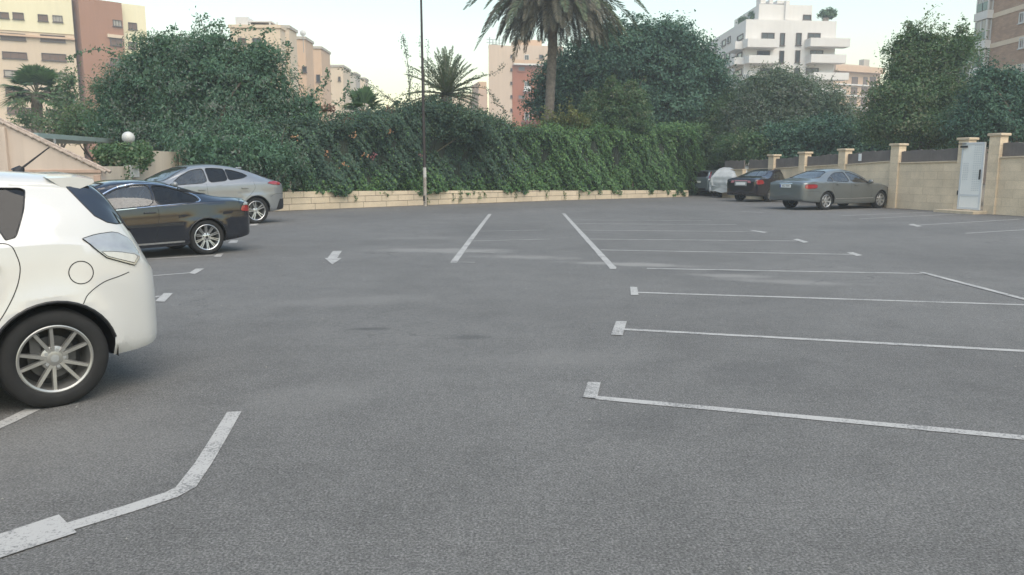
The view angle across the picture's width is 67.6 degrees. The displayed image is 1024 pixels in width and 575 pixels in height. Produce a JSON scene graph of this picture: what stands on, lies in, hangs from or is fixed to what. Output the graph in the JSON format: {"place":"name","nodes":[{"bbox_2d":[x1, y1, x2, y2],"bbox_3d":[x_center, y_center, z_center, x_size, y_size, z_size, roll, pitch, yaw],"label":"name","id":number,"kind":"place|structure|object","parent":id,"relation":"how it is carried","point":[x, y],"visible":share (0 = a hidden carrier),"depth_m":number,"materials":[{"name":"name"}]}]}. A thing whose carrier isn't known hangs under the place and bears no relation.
{"place":"outdoors","nodes":[
{"label":"outdoors","id":0,"kind":"place"},
{"bbox_2d":[0,0,84,157],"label":"apartment block","id":1,"kind":"structure","parent":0,"point":[38,32],"depth_m":105.82,"materials":[{"name":"brown"}]},
{"bbox_2d":[0,12,9,18],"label":"window","id":2,"kind":"structure","parent":1,"relation":"in","point":[3,15],"depth_m":103.76,"materials":[{"name":"brown"}]},
{"bbox_2d":[3,70,16,76],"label":"window","id":3,"kind":"structure","parent":1,"relation":"in","point":[6,72],"depth_m":104.98,"materials":[{"name":"brown"}]},
{"bbox_2d":[0,32,25,40],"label":"window","id":4,"kind":"structure","parent":1,"relation":"in","point":[13,38],"depth_m":104.65,"materials":[{"name":"brown"}]},
{"bbox_2d":[2,51,27,59],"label":"window","id":5,"kind":"structure","parent":1,"relation":"in","point":[5,54],"depth_m":104.98,"materials":[{"name":"brown"}]},
{"bbox_2d":[5,88,29,95],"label":"window","id":6,"kind":"structure","parent":1,"relation":"in","point":[6,90],"depth_m":105.44,"materials":[{"name":"grey"}]},
{"bbox_2d":[12,12,23,19],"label":"window","id":7,"kind":"structure","parent":1,"relation":"in","point":[16,15],"depth_m":104.43,"materials":[{"name":"brown"}]},
{"bbox_2d":[7,107,30,114],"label":"window","id":8,"kind":"structure","parent":1,"relation":"in","point":[13,111],"depth_m":105.84,"materials":[{"name":"grey"}]},
{"bbox_2d":[37,14,48,21],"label":"window","id":9,"kind":"structure","parent":1,"relation":"in","point":[41,17],"depth_m":105.73,"materials":[{"name":"brown"}]},
{"bbox_2d":[40,34,65,42],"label":"window","id":10,"kind":"structure","parent":1,"relation":"in","point":[42,39],"depth_m":106.71,"materials":[{"name":"brown"}]},
{"bbox_2d":[41,53,66,61],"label":"window","id":11,"kind":"structure","parent":1,"relation":"in","point":[53,57],"depth_m":107.08,"materials":[{"name":"brown"}]},
{"bbox_2d":[52,15,62,22],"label":"window","id":12,"kind":"structure","parent":1,"relation":"in","point":[56,18],"depth_m":106.53,"materials":[{"name":"brown"}]},
{"bbox_2d":[228,17,287,99],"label":"stepped block","id":13,"kind":"structure","parent":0,"point":[244,22],"depth_m":88.65,"materials":[{"name":"brown"}]},
{"bbox_2d":[238,38,245,44],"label":"window","id":14,"kind":"structure","parent":13,"relation":"in","point":[243,39],"depth_m":88.64,"materials":[{"name":"grey"}]},
{"bbox_2d":[282,25,298,101],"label":"stepped block","id":15,"kind":"structure","parent":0,"point":[291,32],"depth_m":94.00,"materials":[{"name":"paint"}]},
{"bbox_2d":[300,30,305,51],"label":"globe lamp","id":16,"kind":"object","parent":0,"point":[302,32],"visible":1,"depth_m":93.33,"materials":[{"name":"grey"}]},
{"bbox_2d":[297,36,314,105],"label":"stepped block","id":17,"kind":"structure","parent":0,"point":[305,58],"depth_m":103.12,"materials":[{"name":"brown"}]},
{"bbox_2d":[313,46,331,124],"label":"stepped block","id":18,"kind":"structure","parent":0,"point":[321,57],"depth_m":115.10,"materials":[{"name":"brown"}]},
{"bbox_2d":[330,65,351,118],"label":"stepped block","id":19,"kind":"structure","parent":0,"point":[339,82],"depth_m":130.56,"materials":[{"name":"brown"}]},
{"bbox_2d":[350,72,360,111],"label":"stepped block","id":20,"kind":"structure","parent":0,"point":[355,84],"depth_m":146.02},
{"bbox_2d":[360,77,368,108],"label":"stepped block","id":21,"kind":"structure","parent":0,"point":[362,83],"depth_m":160.52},
{"bbox_2d":[472,82,486,113],"bbox_3d":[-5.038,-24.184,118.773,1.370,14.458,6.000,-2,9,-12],"label":"tower house","id":22,"kind":"structure","parent":0,"point":[481,100],"depth_m":115.19,"materials":[{"name":"paint"}]},
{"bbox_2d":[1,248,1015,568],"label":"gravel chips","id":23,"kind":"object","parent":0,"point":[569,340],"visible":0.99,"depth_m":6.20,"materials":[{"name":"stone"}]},
{"bbox_2d":[0,193,1023,574],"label":"parking lot asphalt","id":24,"kind":"structure","parent":0,"point":[500,451],"depth_m":5.09,"materials":[{"name":"asphalt"}]},
{"bbox_2d":[0,409,39,427],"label":"parking bay line","id":25,"kind":"object","parent":24,"relation":"on","point":[15,417],"visible":1,"depth_m":4.83,"materials":[{"name":"paint"}]},
{"bbox_2d":[0,118,111,181],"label":"gable wall","id":26,"kind":"structure","parent":24,"relation":"on","point":[20,146],"depth_m":21.19,"materials":[{"name":"concrete"}]},
{"bbox_2d":[0,147,156,407],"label":"parked car","id":27,"kind":"object","parent":24,"relation":"on","point":[77,298],"visible":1,"depth_m":5.04,"materials":[{"name":"white metal"}]},
{"bbox_2d":[0,411,240,556],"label":"parking bay line","id":28,"kind":"object","parent":24,"relation":"on","point":[12,541],"visible":1,"depth_m":3.46,"materials":[{"name":"paint"}]},
{"bbox_2d":[155,293,171,301],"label":"parking bay line","id":29,"kind":"object","parent":24,"relation":"on","point":[163,297],"visible":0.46,"depth_m":9.28,"materials":[{"name":"paint"}]},
{"bbox_2d":[89,179,249,254],"bbox_3d":[-7.061,-1.230,13.610,4.454,1.369,2.038,-8,12,-43],"label":"parked car","id":30,"kind":"object","parent":24,"relation":"on","point":[153,214],"visible":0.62,"depth_m":13.67,"materials":[{"name":"black metal"}]},
{"bbox_2d":[153,268,203,275],"bbox_3d":[-4.981,-0.205,11.391,0.555,0.003,1.185,5,10,31],"label":"parking bay line","id":31,"kind":"object","parent":24,"relation":"on","point":[196,270],"visible":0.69,"depth_m":11.52,"materials":[{"name":"paint"}]},
{"bbox_2d":[151,254,222,258],"bbox_3d":[-5.894,-0.512,13.366,1.805,0.003,0.504,-6,11,-36],"label":"parking bay line","id":32,"kind":"object","parent":24,"relation":"on","point":[218,255],"visible":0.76,"depth_m":13.64,"materials":[{"name":"paint"}]},
{"bbox_2d":[103,150,291,190],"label":"yard wall","id":33,"kind":"structure","parent":24,"relation":"on","point":[162,161],"depth_m":25.18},
{"bbox_2d":[89,139,158,178],"bbox_3d":[-12.136,-3.380,24.083,1.944,2.597,2.194,-4,10,-22],"label":"bush","id":34,"kind":"object","parent":33,"relation":"attached to","point":[117,154],"depth_m":23.70,"materials":[{"name":"green plant"}]},
{"bbox_2d":[122,132,134,145],"bbox_3d":[-13.095,-3.933,26.308,0.410,2.803,0.410,0,9,0],"label":"globe lamp","id":35,"kind":"object","parent":33,"relation":"on","point":[127,137],"visible":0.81,"depth_m":25.99,"materials":[{"name":"grey"}]},
{"bbox_2d":[123,165,139,177],"bbox_3d":[-11.771,-3.595,23.679,0.420,0.380,0.160,-8,12,-42],"label":"meter box","id":36,"kind":"object","parent":33,"relation":"attached to","point":[136,172],"visible":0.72,"depth_m":23.67,"materials":[{"name":"grey metal"}]},
{"bbox_2d":[144,164,283,223],"bbox_3d":[-8.935,-2.587,21.320,2.319,1.687,4.874,8,12,43],"label":"parked car","id":37,"kind":"object","parent":24,"relation":"on","point":[262,196],"visible":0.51,"depth_m":21.48,"materials":[{"name":"grey metal"}]},
{"bbox_2d":[325,251,340,263],"bbox_3d":[-3.159,-0.538,13.537,0.295,0.003,2.157,-2,9,-12],"label":"painted arrow","id":38,"kind":"object","parent":24,"relation":"on","point":[332,258],"visible":1,"depth_m":13.48,"materials":[{"name":"paint"}]},
{"bbox_2d":[420,0,426,205],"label":"lamp post","id":39,"kind":"object","parent":24,"relation":"on","point":[423,135],"visible":0.98,"depth_m":31.44,"materials":[{"name":"paint"}]},
{"bbox_2d":[450,214,490,262],"bbox_3d":[-0.873,-1.474,19.575,0.128,0.001,13.814,0,9,1],"label":"parking bay line","id":40,"kind":"object","parent":24,"relation":"on","point":[458,255],"visible":1,"depth_m":16.23,"materials":[{"name":"paint"}]},
{"bbox_2d":[276,190,688,210],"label":"planter wall","id":41,"kind":"structure","parent":24,"relation":"on","point":[303,200],"depth_m":33.17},
{"bbox_2d":[183,94,718,204],"bbox_3d":[1.948,-6.794,38.376,35.379,4.888,4.330,-7,11,-39],"label":"ivy hedge","id":42,"kind":"object","parent":41,"relation":"in","point":[379,150],"visible":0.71,"depth_m":34.96,"materials":[{"name":"green plant"}]},
{"bbox_2d":[562,213,616,268],"bbox_3d":[1.702,-1.442,19.357,0.138,0.003,15.019,0,9,1],"label":"parking bay line","id":43,"kind":"object","parent":24,"relation":"on","point":[606,260],"visible":1,"depth_m":15.39,"materials":[{"name":"paint"}]},
{"bbox_2d":[620,230,764,232],"bbox_3d":[4.083,-1.453,19.431,4.578,0.003,0.773,2,9,11],"label":"parking bay line","id":44,"kind":"object","parent":24,"relation":"on","point":[728,231],"visible":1,"depth_m":19.07,"materials":[{"name":"paint"}]},
{"bbox_2d":[690,170,716,195],"bbox_3d":[12.424,-6.266,45.606,4.344,1.507,2.156,-7,11,-37],"label":"parked car","id":45,"kind":"object","parent":24,"relation":"on","point":[703,180],"visible":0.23,"depth_m":44.12,"materials":[{"name":"grey metal"}]},
{"bbox_2d":[626,239,806,242],"bbox_3d":[4.040,-1.017,16.620,4.653,0.003,0.934,0,9,0],"label":"parking bay line","id":46,"kind":"object","parent":24,"relation":"on","point":[803,241],"visible":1,"depth_m":16.68,"materials":[{"name":"paint"}]},
{"bbox_2d":[626,250,860,255],"bbox_3d":[4.016,-0.647,14.235,4.704,0.003,0.653,1,9,6],"label":"parking bay line","id":47,"kind":"object","parent":24,"relation":"on","point":[853,253],"visible":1,"depth_m":14.29,"materials":[{"name":"paint"}]},
{"bbox_2d":[727,169,782,201],"bbox_3d":[12.742,-5.049,37.587,4.897,1.561,2.226,-7,11,-36],"label":"parked car","id":48,"kind":"object","parent":24,"relation":"on","point":[755,183],"visible":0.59,"depth_m":36.14,"materials":[{"name":"black metal"}]},
{"bbox_2d":[583,382,1023,439],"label":"parking bay line","id":49,"kind":"object","parent":24,"relation":"on","point":[591,389],"visible":1,"depth_m":4.83,"materials":[{"name":"paint"}]},
{"bbox_2d":[611,321,1023,351],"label":"parking bay line","id":50,"kind":"object","parent":24,"relation":"on","point":[619,328],"visible":1,"depth_m":7.05,"materials":[{"name":"paint"}]},
{"bbox_2d":[630,287,1023,304],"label":"parking bay line","id":51,"kind":"object","parent":24,"relation":"on","point":[634,290],"visible":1,"depth_m":9.30,"materials":[{"name":"paint"}]},
{"bbox_2d":[770,169,887,209],"bbox_3d":[12.760,-3.932,30.401,5.233,1.560,2.316,-4,10,-27],"label":"parked car","id":52,"kind":"object","parent":24,"relation":"on","point":[824,189],"visible":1,"depth_m":29.47,"materials":[{"name":"grey car paint"},{"name":"rubber"},{"name":"glass"}]},
{"bbox_2d":[647,268,1023,299],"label":"parking bay line","id":53,"kind":"object","parent":24,"relation":"on","point":[1007,294],"visible":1,"depth_m":11.43,"materials":[{"name":"paint"}]},
{"bbox_2d":[722,133,1023,215],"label":"boundary wall","id":54,"kind":"structure","parent":24,"relation":"on","point":[950,180],"depth_m":28.38,"materials":[{"name":"stone"}]},
{"bbox_2d":[957,142,985,209],"bbox_3d":[16.084,-3.924,26.971,0.135,2.340,1.073,-3,9,-18],"label":"door","id":55,"kind":"structure","parent":54,"relation":"in","point":[969,192],"depth_m":26.88,"materials":[{"name":"white paint"}]},
{"bbox_2d":[909,219,1015,226],"bbox_3d":[13.148,-1.918,22.425,5.780,0.003,0.670,-6,10,-32],"label":"parking bay line","id":56,"kind":"object","parent":24,"relation":"on","point":[946,223],"visible":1,"depth_m":21.46,"materials":[{"name":"paint"}]},
{"bbox_2d":[486,37,562,129],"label":"apartment block","id":57,"kind":"structure","parent":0,"point":[507,85],"depth_m":147.50,"materials":[{"name":"beige plaster"},{"name":"red painted plaster"},{"name":"glass"}]},
{"bbox_2d":[518,66,525,71],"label":"window","id":58,"kind":"structure","parent":57,"relation":"in","point":[520,68],"depth_m":147.50,"materials":[{"name":"grey glass"}]},
{"bbox_2d":[104,0,976,136],"label":"sky","id":59,"kind":"structure","parent":0,"point":[363,36],"materials":[{"name":"white"}]},
{"bbox_2d":[706,0,850,95],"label":"apartment block","id":60,"kind":"structure","parent":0,"point":[781,31],"depth_m":108.72,"materials":[{"name":"white"}]},
{"bbox_2d":[733,68,741,76],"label":"window","id":61,"kind":"structure","parent":60,"relation":"in","point":[740,70],"depth_m":110.56,"materials":[{"name":"grey"}]},
{"bbox_2d":[737,33,743,40],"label":"window","id":62,"kind":"structure","parent":60,"relation":"in","point":[740,37],"depth_m":110.04,"materials":[{"name":"grey"}]},
{"bbox_2d":[736,15,748,23],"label":"potted shrub","id":63,"kind":"object","parent":60,"relation":"on","point":[741,19],"visible":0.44,"depth_m":113.13,"materials":[{"name":"green plant"}]},
{"bbox_2d":[748,11,754,18],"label":"potted shrub","id":64,"kind":"object","parent":60,"relation":"on","point":[751,14],"visible":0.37,"depth_m":110.89,"materials":[{"name":"green plant"}]},
{"bbox_2d":[757,51,769,54],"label":"window","id":65,"kind":"structure","parent":60,"relation":"in","point":[758,52],"depth_m":108.46,"materials":[{"name":"grey"}]},
{"bbox_2d":[761,33,774,38],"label":"window","id":66,"kind":"structure","parent":60,"relation":"in","point":[764,35],"depth_m":108.15,"materials":[{"name":"grey"}]},
{"bbox_2d":[778,51,784,63],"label":"window","id":67,"kind":"structure","parent":60,"relation":"in","point":[781,53],"depth_m":108.82,"materials":[{"name":"grey"}]},
{"bbox_2d":[779,33,784,45],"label":"window","id":68,"kind":"structure","parent":60,"relation":"in","point":[782,35],"depth_m":108.42,"materials":[{"name":"grey"}]},
{"bbox_2d":[795,50,800,62],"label":"window","id":69,"kind":"structure","parent":60,"relation":"in","point":[797,52],"depth_m":109.06,"materials":[{"name":"grey"}]},
{"bbox_2d":[795,33,801,45],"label":"window","id":70,"kind":"structure","parent":60,"relation":"in","point":[798,35],"depth_m":108.68,"materials":[{"name":"grey"}]},
{"bbox_2d":[803,15,811,20],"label":"window","id":71,"kind":"structure","parent":60,"relation":"in","point":[805,17],"depth_m":109.59,"materials":[{"name":"grey"}]},
{"bbox_2d":[806,68,818,73],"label":"window","id":72,"kind":"structure","parent":60,"relation":"in","point":[808,70],"depth_m":109.59,"materials":[{"name":"grey"}]},
{"bbox_2d":[807,33,820,38],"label":"window","id":73,"kind":"structure","parent":60,"relation":"in","point":[810,35],"depth_m":108.87,"materials":[{"name":"grey"}]},
{"bbox_2d":[810,50,822,53],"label":"window","id":74,"kind":"structure","parent":60,"relation":"in","point":[811,51],"depth_m":109.27,"materials":[{"name":"grey"}]},
{"bbox_2d":[817,7,837,20],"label":"potted shrub","id":75,"kind":"object","parent":60,"relation":"on","point":[826,14],"visible":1,"depth_m":109.48,"materials":[{"name":"green plant"}]},
{"bbox_2d":[833,59,884,119],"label":"apartment block","id":76,"kind":"structure","parent":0,"point":[862,72],"depth_m":187.48,"materials":[{"name":"brown"}]},
{"bbox_2d":[851,87,857,94],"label":"window","id":77,"kind":"structure","parent":76,"relation":"in","point":[852,88],"depth_m":187.38,"materials":[{"name":"grey"}]},
{"bbox_2d":[852,77,857,83],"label":"window","id":78,"kind":"structure","parent":76,"relation":"in","point":[854,79],"depth_m":187.08,"materials":[{"name":"grey"}]},
{"bbox_2d":[861,87,867,94],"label":"window","id":79,"kind":"structure","parent":76,"relation":"in","point":[863,88],"depth_m":188.66,"materials":[{"name":"grey"}]},
{"bbox_2d":[977,184,984,210],"bbox_3d":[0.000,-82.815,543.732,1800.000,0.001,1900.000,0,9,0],"label":"ground","id":80,"kind":"structure","parent":0,"point":[982,197],"depth_m":40.81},
{"bbox_2d":[0,63,70,132],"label":"fan palm","id":81,"kind":"object","parent":80,"relation":"on","point":[37,75],"visible":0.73,"depth_m":46.18,"materials":[{"name":"green plant"}]},
{"bbox_2d":[5,61,89,147],"bbox_3d":[-24.592,-8.419,41.230,4.900,7.306,2.622,2,9,11],"label":"thin tree","id":82,"kind":"object","parent":80,"relation":"on","point":[71,81],"visible":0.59,"depth_m":40.73,"materials":[{"name":"green plant"}]},
{"bbox_2d":[40,96,112,161],"bbox_3d":[-18.015,-5.971,32.821,4.252,5.036,2.383,0,9,0],"label":"green bush","id":83,"kind":"object","parent":80,"relation":"on","point":[69,127],"visible":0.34,"depth_m":32.38,"materials":[{"name":"green plant"}]},
{"bbox_2d":[34,133,123,143],"bbox_3d":[-17.792,-4.171,28.146,4.656,2.709,6.094,0,9,0],"label":"carport","id":84,"kind":"object","parent":80,"relation":"on","point":[61,139],"visible":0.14,"depth_m":27.71,"materials":[{"name":"grey metal"}]},
{"bbox_2d":[72,0,146,163],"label":"stair tower","id":85,"kind":"structure","parent":80,"relation":"on","point":[99,23],"depth_m":109.81,"materials":[{"name":"brown"}]},
{"bbox_2d":[110,58,121,65],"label":"window","id":86,"kind":"structure","parent":85,"relation":"in","point":[111,62],"depth_m":110.98,"materials":[{"name":"grey"}]},
{"bbox_2d":[110,37,122,46],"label":"window","id":87,"kind":"structure","parent":85,"relation":"in","point":[113,41],"depth_m":110.99,"materials":[{"name":"grey"}]},
{"bbox_2d":[112,20,122,27],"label":"window","id":88,"kind":"structure","parent":85,"relation":"in","point":[116,23],"depth_m":110.85,"materials":[{"name":"grey"}]},
{"bbox_2d":[128,22,136,30],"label":"window","id":89,"kind":"structure","parent":85,"relation":"in","point":[130,25],"depth_m":113.15,"materials":[{"name":"brown"}]},
{"bbox_2d":[128,41,136,49],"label":"window","id":90,"kind":"structure","parent":85,"relation":"in","point":[128,41],"depth_m":113.44,"materials":[{"name":"brown"}]},
{"bbox_2d":[65,6,360,192],"bbox_3d":[-11.908,-6.910,29.678,10.681,7.876,7.455,5,10,31],"label":"creeper tree","id":91,"kind":"object","parent":80,"relation":"on","point":[213,79],"visible":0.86,"depth_m":29.23,"materials":[{"name":"green plant"}]},
{"bbox_2d":[340,83,382,114],"bbox_3d":[-7.394,-7.096,37.771,2.624,5.747,2.716,0,9,0],"label":"fan palm","id":92,"kind":"object","parent":80,"relation":"on","point":[361,96],"visible":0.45,"depth_m":37.28,"materials":[{"name":"green plant"}]},
{"bbox_2d":[321,32,507,151],"bbox_3d":[-4.359,-7.280,33.326,8.366,7.483,2.996,0,9,0],"label":"bougainvillea","id":93,"kind":"object","parent":80,"relation":"on","point":[464,124],"visible":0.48,"depth_m":33.12,"materials":[{"name":"green plant"}]},
{"bbox_2d":[403,46,486,111],"bbox_3d":[-3.337,-8.344,39.298,4.255,7.783,4.322,0,9,0],"label":"date palm","id":94,"kind":"object","parent":80,"relation":"on","point":[446,78],"visible":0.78,"depth_m":38.50,"materials":[{"name":"green"}]},
{"bbox_2d":[452,94,471,110],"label":"flats","id":95,"kind":"structure","parent":80,"relation":"on","point":[466,104],"depth_m":137.07,"materials":[{"name":"brown"}]},
{"bbox_2d":[521,120,540,130],"bbox_3d":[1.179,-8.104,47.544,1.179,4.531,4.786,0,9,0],"label":"tiled house","id":96,"kind":"structure","parent":80,"relation":"on","point":[527,122],"depth_m":45.90,"materials":[{"name":"ceramic"}]},
{"bbox_2d":[463,0,648,119],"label":"date palm","id":97,"kind":"object","parent":80,"relation":"on","point":[525,16],"visible":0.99,"depth_m":39.85,"materials":[{"name":"green"}]},
{"bbox_2d":[534,94,594,131],"bbox_3d":[2.952,-7.253,39.819,3.198,5.430,2.652,-2,9,-15],"label":"grassy shrub","id":98,"kind":"object","parent":80,"relation":"on","point":[577,118],"visible":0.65,"depth_m":39.34,"materials":[{"name":"green plant"}]},
{"bbox_2d":[577,88,608,126],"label":"cypress shrub","id":99,"kind":"object","parent":80,"relation":"on","point":[592,103],"visible":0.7,"depth_m":40.17,"materials":[{"name":"green plant"}]},
{"bbox_2d":[599,74,629,132],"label":"cypress shrub","id":100,"kind":"object","parent":80,"relation":"on","point":[614,114],"visible":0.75,"depth_m":40.06,"materials":[{"name":"green plant"}]},
{"bbox_2d":[517,9,748,125],"bbox_3d":[7.781,-11.651,48.724,14.937,11.534,8.880,0,9,0],"label":"ficus tree","id":101,"kind":"object","parent":80,"relation":"on","point":[678,66],"visible":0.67,"depth_m":46.90,"materials":[{"name":"green plant"}]},
{"bbox_2d":[615,76,655,186],"bbox_3d":[6.509,-7.963,40.710,2.217,6.562,2.100,0,9,0],"label":"cypress shrub","id":102,"kind":"object","parent":80,"relation":"on","point":[637,114],"visible":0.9,"depth_m":40.15,"materials":[{"name":"green plant"}]},
{"bbox_2d":[658,87,775,169],"bbox_3d":[12.629,-8.665,44.576,8.062,6.772,9.828,0,9,0],"label":"oleander shrub","id":103,"kind":"object","parent":80,"relation":"on","point":[719,153],"visible":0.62,"depth_m":42.68,"materials":[{"name":"green plant"}]},
{"bbox_2d":[714,59,865,165],"bbox_3d":[16.691,-9.283,44.662,9.157,8.029,6.367,4,10,24],"label":"olive tree","id":104,"kind":"object","parent":80,"relation":"on","point":[779,94],"visible":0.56,"depth_m":44.12,"materials":[{"name":"green plant"}]},
{"bbox_2d":[743,109,958,159],"bbox_3d":[18.961,-7.172,41.260,13.151,4.853,4.177,0,9,0],"label":"dark bush","id":105,"kind":"object","parent":80,"relation":"on","point":[816,136],"visible":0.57,"depth_m":40.49,"materials":[{"name":"green plant"}]},
{"bbox_2d":[849,3,987,150],"bbox_3d":[18.805,-8.306,35.046,6.486,9.005,4.624,0,9,0],"label":"leafy tree","id":106,"kind":"object","parent":80,"relation":"on","point":[911,96],"visible":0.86,"depth_m":34.44,"materials":[{"name":"green plant"}]},
{"bbox_2d":[932,48,1023,152],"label":"hedge tree","id":107,"kind":"object","parent":80,"relation":"on","point":[994,102],"visible":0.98,"depth_m":31.72,"materials":[{"name":"green plant"}]},
{"bbox_2d":[969,0,1023,183],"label":"apartment block","id":108,"kind":"structure","parent":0,"point":[1001,22],"depth_m":75.42,"materials":[{"name":"brown brick"}]},
{"bbox_2d":[1017,37,1023,49],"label":"window","id":109,"kind":"structure","parent":108,"relation":"in","point":[1021,43],"depth_m":72.27,"materials":[{"name":"grey"}]},
{"bbox_2d":[1017,11,1023,24],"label":"window","id":110,"kind":"structure","parent":108,"relation":"in","point":[1021,15],"depth_m":72.27,"materials":[{"name":"grey"}]},
{"bbox_3d":[13.009,-5.311,42.320,4.180,0.628,1.702,-6,11,-36],"label":"parked car","id":111,"kind":"object","parent":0,"visible":0},
{"bbox_2d":[709,166,748,192],"bbox_3d":[13.036,-5.911,42.249,4.608,1.602,2.095,-6,11,-36],"label":"car cover","id":112,"kind":"object","parent":111,"relation":"on","point":[720,177],"visible":0.2,"depth_m":41.06,"materials":[{"name":"fabric"}]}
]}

